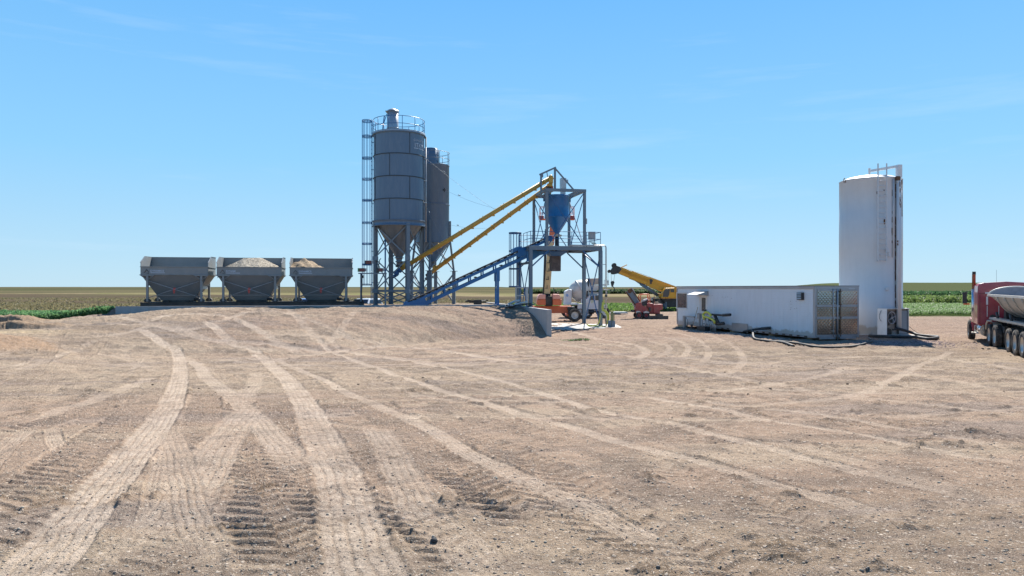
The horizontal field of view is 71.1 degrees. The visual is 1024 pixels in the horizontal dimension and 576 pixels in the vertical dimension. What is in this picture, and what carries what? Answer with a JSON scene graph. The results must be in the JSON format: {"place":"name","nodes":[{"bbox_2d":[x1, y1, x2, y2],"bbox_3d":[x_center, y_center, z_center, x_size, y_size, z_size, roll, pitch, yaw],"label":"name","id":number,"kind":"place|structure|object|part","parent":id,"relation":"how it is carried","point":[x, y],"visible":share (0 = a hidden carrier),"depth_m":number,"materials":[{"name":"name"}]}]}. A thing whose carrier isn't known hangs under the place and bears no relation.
{"place":"outdoors","nodes":[
{"label":"outdoors","id":0,"kind":"place"},
{"bbox_2d":[0,283,1023,575],"bbox_3d":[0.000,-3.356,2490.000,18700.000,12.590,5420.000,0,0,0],"label":"ground","id":1,"kind":"structure","parent":0,"point":[356,359],"depth_m":9.12,"materials":[{"name":"beige soil"}]},
{"bbox_2d":[0,305,114,319],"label":"sorghum strip","id":2,"kind":"object","parent":1,"relation":"on","point":[55,314],"visible":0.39,"depth_m":46.82,"materials":[{"name":"green plant"}]},
{"bbox_2d":[140,299,370,305],"bbox_3d":[-17.543,0.980,50.308,15.006,0.440,3.005,0,0,-12],"label":"bin conveyor","id":3,"kind":"object","parent":1,"relation":"on","point":[266,303],"visible":0.91,"depth_m":48.92,"materials":[{"name":"black metal"}]},
{"bbox_2d":[140,256,215,301],"bbox_3d":[-22.863,-0.605,49.268,4.360,3.150,2.827,0,0,-12],"label":"aggregate bin","id":4,"kind":"object","parent":3,"relation":"on","point":[178,279],"visible":0.99,"depth_m":48.45,"materials":[{"name":"grey metal"}]},
{"bbox_2d":[216,257,285,301],"bbox_3d":[-18.217,-0.605,50.255,4.360,3.150,2.827,0,0,-12],"label":"aggregate bin","id":5,"kind":"object","parent":3,"relation":"on","point":[251,284],"visible":0.99,"depth_m":49.34,"materials":[{"name":"grey metal"}]},
{"bbox_2d":[217,258,278,277],"bbox_3d":[-18.220,-1.397,50.272,4.160,1.473,2.540,0,0,-12],"label":"gravel heap","id":6,"kind":"object","parent":5,"relation":"in","point":[252,262],"visible":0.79,"depth_m":49.83,"materials":[{"name":"grey gravel"}]},
{"bbox_2d":[289,257,352,301],"bbox_3d":[-13.571,-0.605,51.243,4.360,3.150,2.827,0,0,-12],"label":"aggregate bin","id":7,"kind":"object","parent":3,"relation":"on","point":[328,280],"visible":1,"depth_m":50.34,"materials":[{"name":"grey metal"}]},
{"bbox_2d":[291,258,320,266],"bbox_3d":[-13.574,-1.460,51.259,4.160,1.386,2.540,0,0,-12],"label":"sand heap","id":8,"kind":"object","parent":7,"relation":"in","point":[304,262],"visible":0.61,"depth_m":50.46,"materials":[{"name":"beige sand"}]},
{"bbox_2d":[0,297,533,310],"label":"dry grass","id":9,"kind":"structure","parent":1,"relation":"on","point":[48,305],"depth_m":118.06,"materials":[{"name":"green plant"}]},
{"bbox_2d":[115,304,506,313],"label":"retaining wall","id":10,"kind":"structure","parent":1,"relation":"on","point":[127,309],"depth_m":47.69,"materials":[{"name":"concrete"}]},
{"bbox_2d":[358,258,386,304],"bbox_3d":[-9.903,-0.436,50.900,2.126,3.371,0.280,0,0,0],"label":"metal frame","id":11,"kind":"object","parent":1,"relation":"on","point":[362,276],"visible":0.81,"depth_m":50.85,"materials":[{"name":"grey paint"}]},
{"bbox_2d":[358,268,366,271],"bbox_3d":[-10.640,-1.280,50.938,0.630,0.260,0.182,0,0,-9],"label":"display box","id":12,"kind":"object","parent":11,"relation":"on","point":[362,269],"visible":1,"depth_m":50.85,"materials":[{"name":"black metal"}]},
{"bbox_2d":[362,298,382,303],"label":"parked car","id":13,"kind":"object","parent":1,"relation":"on","point":[367,300],"visible":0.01,"depth_m":67.33,"materials":[{"name":"white paint"}]},
{"bbox_2d":[362,108,426,304],"bbox_3d":[-8.403,-5.985,53.026,4.032,14.470,3.940,0,0,37],"label":"cement silo","id":14,"kind":"object","parent":1,"relation":"on","point":[397,179],"visible":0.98,"depth_m":51.83,"materials":[{"name":"grey paint"}]},
{"bbox_2d":[410,147,455,304],"bbox_3d":[-6.420,-5.000,58.000,3.280,12.600,3.280,0,0,-43],"label":"flyash silo","id":15,"kind":"object","parent":1,"relation":"on","point":[438,205],"visible":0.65,"depth_m":56.95,"materials":[{"name":"grey paint"}]},
{"bbox_2d":[431,537,437,542],"bbox_3d":[-0.570,1.847,5.251,0.049,0.038,0.063,0,0,-21],"label":"stone","id":16,"kind":"object","parent":1,"relation":"on","point":[434,540],"visible":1,"depth_m":5.23,"materials":[{"name":"grey stone"}]},
{"bbox_2d":[465,300,487,304],"bbox_3d":[-2.675,1.070,54.400,1.750,0.360,0.500,0,0,0],"label":"scrap part","id":17,"kind":"object","parent":1,"relation":"on","point":[477,302],"visible":1,"depth_m":54.15,"materials":[{"name":"black metal"}]},
{"bbox_2d":[505,300,519,306],"bbox_3d":[-0.522,1.796,73.663,1.039,2.006,56.333,0,0,-1],"label":"hose","id":18,"kind":"object","parent":1,"relation":"on","point":[508,304],"visible":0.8,"depth_m":49.33,"materials":[{"name":"blue rubber"}]},
{"bbox_2d":[508,301,527,306],"bbox_3d":[-0.855,1.901,71.194,1.305,2.010,50.366,0,0,-3],"label":"hose","id":19,"kind":"object","parent":1,"relation":"on","point":[517,303],"visible":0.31,"depth_m":48.76,"materials":[{"name":"blue rubber"}]},
{"bbox_2d":[486,302,551,336],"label":"wing wall","id":20,"kind":"structure","parent":1,"relation":"on","point":[542,316],"depth_m":41.85,"materials":[{"name":"concrete"}]},
{"bbox_2d":[515,287,528,305],"bbox_3d":[0.774,1.350,52.665,1.080,2.860,0.150,0,0,-12],"label":"guard rail","id":21,"kind":"object","parent":1,"relation":"on","point":[526,292],"visible":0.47,"depth_m":52.62,"materials":[{"name":"metal"}]},
{"bbox_2d":[506,308,542,335],"bbox_3d":[0.441,2.011,43.876,1.845,1.439,6.070,0,0,-12],"label":"rubble","id":22,"kind":"object","parent":1,"relation":"on","point":[521,312],"visible":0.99,"depth_m":43.11,"materials":[{"name":"stone"}]},
{"bbox_2d":[36,307,1015,396],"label":"clods","id":23,"kind":"object","parent":1,"relation":"on","point":[522,372],"visible":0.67,"depth_m":18.59,"materials":[{"name":"soil"}]},
{"bbox_2d":[533,206,580,321],"bbox_3d":[3.210,-2.071,60.800,5.101,9.762,2.680,0,0,0],"label":"boom lift","id":24,"kind":"object","parent":1,"relation":"on","point":[547,299],"visible":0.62,"depth_m":60.35,"materials":[{"name":"orange paint"}]},
{"bbox_2d":[560,338,590,340],"bbox_3d":[3.316,2.746,37.874,1.665,0.221,0.744,0,0,0],"label":"weed tuft","id":25,"kind":"object","parent":1,"relation":"on","point":[576,339],"visible":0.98,"depth_m":37.80,"materials":[{"name":"green plant"}]},
{"bbox_2d":[561,278,609,317],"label":"mixer truck","id":26,"kind":"object","parent":1,"relation":"on","point":[574,291],"visible":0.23,"depth_m":67.15,"materials":[{"name":"white metal"}]},
{"bbox_2d":[552,323,620,329],"bbox_3d":[4.400,2.877,51.900,7.000,0.245,10.200,0,0,0],"label":"concrete pad","id":27,"kind":"object","parent":1,"relation":"on","point":[570,327],"visible":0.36,"depth_m":51.29,"materials":[{"name":"grey concrete"}]},
{"bbox_2d":[509,167,606,325],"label":"batch tower","id":28,"kind":"structure","parent":27,"relation":"on","point":[557,212],"depth_m":52.80,"materials":[{"name":"metal"}]},
{"bbox_2d":[393,175,553,277],"bbox_3d":[-2.904,-4.511,52.765,11.959,7.611,0.475,0,0,2],"label":"screw auger","id":29,"kind":"object","parent":28,"relation":"attached to","point":[550,178],"visible":0.94,"depth_m":52.62,"materials":[{"name":"yellow paint"}]},
{"bbox_2d":[403,236,552,304],"bbox_3d":[-2.456,-1.244,51.943,11.000,5.229,1.280,0,0,-12],"label":"belt conveyor","id":30,"kind":"object","parent":28,"relation":"attached to","point":[521,253],"visible":0.94,"depth_m":51.81,"materials":[{"name":"blue metal"}]},
{"bbox_2d":[425,183,550,279],"bbox_3d":[-2.031,-4.253,55.841,11.100,7.268,0.509,0,0,25],"label":"screw auger","id":31,"kind":"object","parent":28,"relation":"attached to","point":[435,268],"visible":0.73,"depth_m":55.69,"materials":[{"name":"yellow paint"}]},
{"bbox_2d":[608,311,614,326],"bbox_3d":[7.050,2.225,50.825,0.500,1.150,0.250,0,0,0],"label":"service post","id":32,"kind":"object","parent":27,"relation":"on","point":[611,322],"visible":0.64,"depth_m":50.73,"materials":[{"name":"grey paint"}]},
{"bbox_2d":[521,288,660,293],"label":"corn","id":33,"kind":"object","parent":1,"relation":"on","point":[615,291],"visible":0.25,"depth_m":340.47,"materials":[{"name":"green plant"}]},
{"bbox_2d":[512,302,676,311],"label":"weeds","id":34,"kind":"object","parent":1,"relation":"on","point":[611,306],"visible":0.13,"depth_m":95.44,"materials":[{"name":"green plant"}]},
{"bbox_2d":[613,312,627,313],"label":"panel stack","id":35,"kind":"object","parent":1,"relation":"on","point":[620,312],"visible":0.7,"depth_m":75.29,"materials":[{"name":"grey paint"}]},
{"bbox_2d":[607,263,676,308],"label":"mobile crane","id":36,"kind":"object","parent":1,"relation":"on","point":[666,297],"visible":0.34,"depth_m":88.61,"materials":[{"name":"yellow metal"}]},
{"bbox_2d":[626,288,667,318],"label":"trencher","id":37,"kind":"object","parent":1,"relation":"on","point":[643,309],"visible":0.98,"depth_m":65.50,"materials":[{"name":"red paint"}]},
{"bbox_2d":[683,316,694,327],"bbox_3d":[12.220,2.370,49.584,0.147,0.860,1.522,0,0,-15],"label":"utility post","id":38,"kind":"object","parent":1,"relation":"on","point":[684,321],"visible":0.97,"depth_m":50.08,"materials":[{"name":"grey metal"}]},
{"bbox_2d":[697,313,711,325],"bbox_3d":[12.758,2.236,47.325,0.202,1.129,1.959,0,0,-13],"label":"utility post","id":39,"kind":"object","parent":1,"relation":"on","point":[699,316],"visible":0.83,"depth_m":47.99,"materials":[{"name":"grey metal"}]},
{"bbox_2d":[697,313,730,331],"bbox_3d":[12.937,2.230,45.837,0.483,1.340,3.372,0,0,-18],"label":"pipe manifold","id":40,"kind":"object","parent":1,"relation":"on","point":[705,327],"visible":0.86,"depth_m":46.02,"materials":[{"name":"metal"}]},
{"bbox_2d":[702,311,711,319],"bbox_3d":[12.675,1.798,46.621,0.188,0.604,1.062,0,0,-16],"label":"hose","id":41,"kind":"object","parent":40,"relation":"attached to","point":[708,312],"visible":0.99,"depth_m":46.52,"materials":[{"name":"rubber"}]},
{"bbox_2d":[702,314,715,323],"bbox_3d":[12.670,1.974,46.285,0.227,0.601,1.496,0,0,-17],"label":"hose","id":42,"kind":"object","parent":40,"relation":"attached to","point":[710,318],"visible":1,"depth_m":45.94,"materials":[{"name":"green rubber"}]},
{"bbox_2d":[675,329,789,339],"bbox_3d":[13.055,2.793,43.464,2.425,0.206,11.470,0,0,-16],"label":"crushed rock","id":43,"kind":"object","parent":1,"relation":"on","point":[727,333],"visible":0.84,"depth_m":42.64,"materials":[{"name":"gravel"}]},
{"bbox_2d":[676,286,858,339],"bbox_3d":[14.887,1.385,45.023,3.640,3.030,14.890,0,0,-16],"label":"office trailer","id":44,"kind":"object","parent":1,"relation":"on","point":[820,312],"visible":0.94,"depth_m":40.58,"materials":[{"name":"white paint"}]},
{"bbox_3d":[12.139,0.905,51.189,0.050,1.179,1.528,0,0,-16],"label":"window","id":45,"kind":"part","parent":44,"relation":"part of","materials":[{"name":"grey glass"}]},
{"bbox_3d":[12.891,1.524,48.358,0.145,2.112,1.015,0,0,-16],"label":"door","id":46,"kind":"part","parent":44,"relation":"part of","materials":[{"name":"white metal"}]},
{"bbox_3d":[16.636,1.410,37.910,1.311,2.740,0.209,0,0,-14],"label":"rear door","id":47,"kind":"part","parent":44,"relation":"part of","materials":[{"name":"silver metal"}]},
{"bbox_3d":[17.894,1.310,38.249,1.320,2.540,0.202,0,0,-16],"label":"rear door","id":48,"kind":"part","parent":44,"relation":"part of","materials":[{"name":"silver metal"}]},
{"bbox_2d":[742,327,794,346],"bbox_3d":[13.694,2.543,38.324,1.355,0.608,8.165,0,0,9],"label":"hose","id":49,"kind":"object","parent":1,"relation":"on","point":[765,340],"visible":0.91,"depth_m":38.03,"materials":[{"name":"black rubber"}]},
{"bbox_2d":[778,337,872,347],"bbox_3d":[17.077,2.737,36.325,7.236,0.178,3.638,0,0,-24],"label":"hose","id":50,"kind":"object","parent":1,"relation":"on","point":[849,346],"visible":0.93,"depth_m":34.09,"materials":[{"name":"black rubber"}]},
{"bbox_2d":[839,163,902,334],"bbox_3d":[21.950,-2.250,43.852,3.740,10.100,3.835,0,0,0],"label":"storage tank","id":51,"kind":"object","parent":1,"relation":"on","point":[870,236],"visible":0.84,"depth_m":42.33,"materials":[{"name":"white metal"}]},
{"bbox_2d":[868,327,939,339],"bbox_3d":[22.441,2.559,40.208,3.480,0.521,3.298,0,0,-40],"label":"hose","id":52,"kind":"object","parent":1,"relation":"on","point":[915,335],"visible":0.99,"depth_m":39.81,"materials":[{"name":"black rubber"}]},
{"bbox_2d":[829,339,984,347],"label":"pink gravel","id":53,"kind":"structure","parent":1,"relation":"on","point":[914,343],"depth_m":35.63,"materials":[{"name":"gravel"}]},
{"bbox_2d":[903,302,970,314],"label":"soybean field","id":54,"kind":"structure","parent":1,"relation":"on","point":[938,308],"depth_m":80.87,"materials":[{"name":"green plant"}]},
{"bbox_2d":[903,294,970,303],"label":"corn rows","id":55,"kind":"object","parent":1,"relation":"on","point":[946,298],"visible":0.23,"depth_m":116.88,"materials":[{"name":"green plant"}]},
{"bbox_2d":[903,290,970,295],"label":"dark corn","id":56,"kind":"object","parent":1,"relation":"on","point":[930,292],"visible":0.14,"depth_m":196.58,"materials":[{"name":"green plant"}]},
{"bbox_2d":[962,270,1023,347],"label":"tractor unit","id":57,"kind":"object","parent":1,"relation":"on","point":[984,307],"visible":0.62,"depth_m":35.62,"materials":[{"name":"metal"}]},
{"bbox_2d":[987,286,1023,357],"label":"side dump trailer","id":58,"kind":"object","parent":1,"relation":"on","point":[1009,300],"visible":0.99,"depth_m":31.11,"materials":[{"name":"metal"}]},
{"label":"tank slab","id":59,"kind":"structure","parent":1,"relation":"on","visible":0},
{"bbox_2d":[877,308,909,334],"bbox_3d":[22.401,2.000,42.644,2.121,1.600,1.250,0,0,-27],"label":"pump cabinet","id":60,"kind":"object","parent":59,"relation":"on","point":[886,320],"visible":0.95,"depth_m":42.08,"materials":[{"name":"metal"}]},
{"bbox_3d":[23.157,2.030,42.462,0.770,1.380,0.050,0,0,-27],"label":"side door","id":61,"kind":"part","parent":60,"relation":"part of","materials":[{"name":"grey paint"}]},
{"bbox_2d":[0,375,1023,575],"bbox_3d":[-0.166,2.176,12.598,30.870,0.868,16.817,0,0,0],"label":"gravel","id":62,"kind":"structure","parent":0,"point":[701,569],"depth_m":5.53,"materials":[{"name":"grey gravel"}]},
{"bbox_2d":[0,0,1023,286],"label":"sky","id":63,"kind":"structure","parent":0,"point":[708,142],"materials":[{"name":"blue"}]}
]}

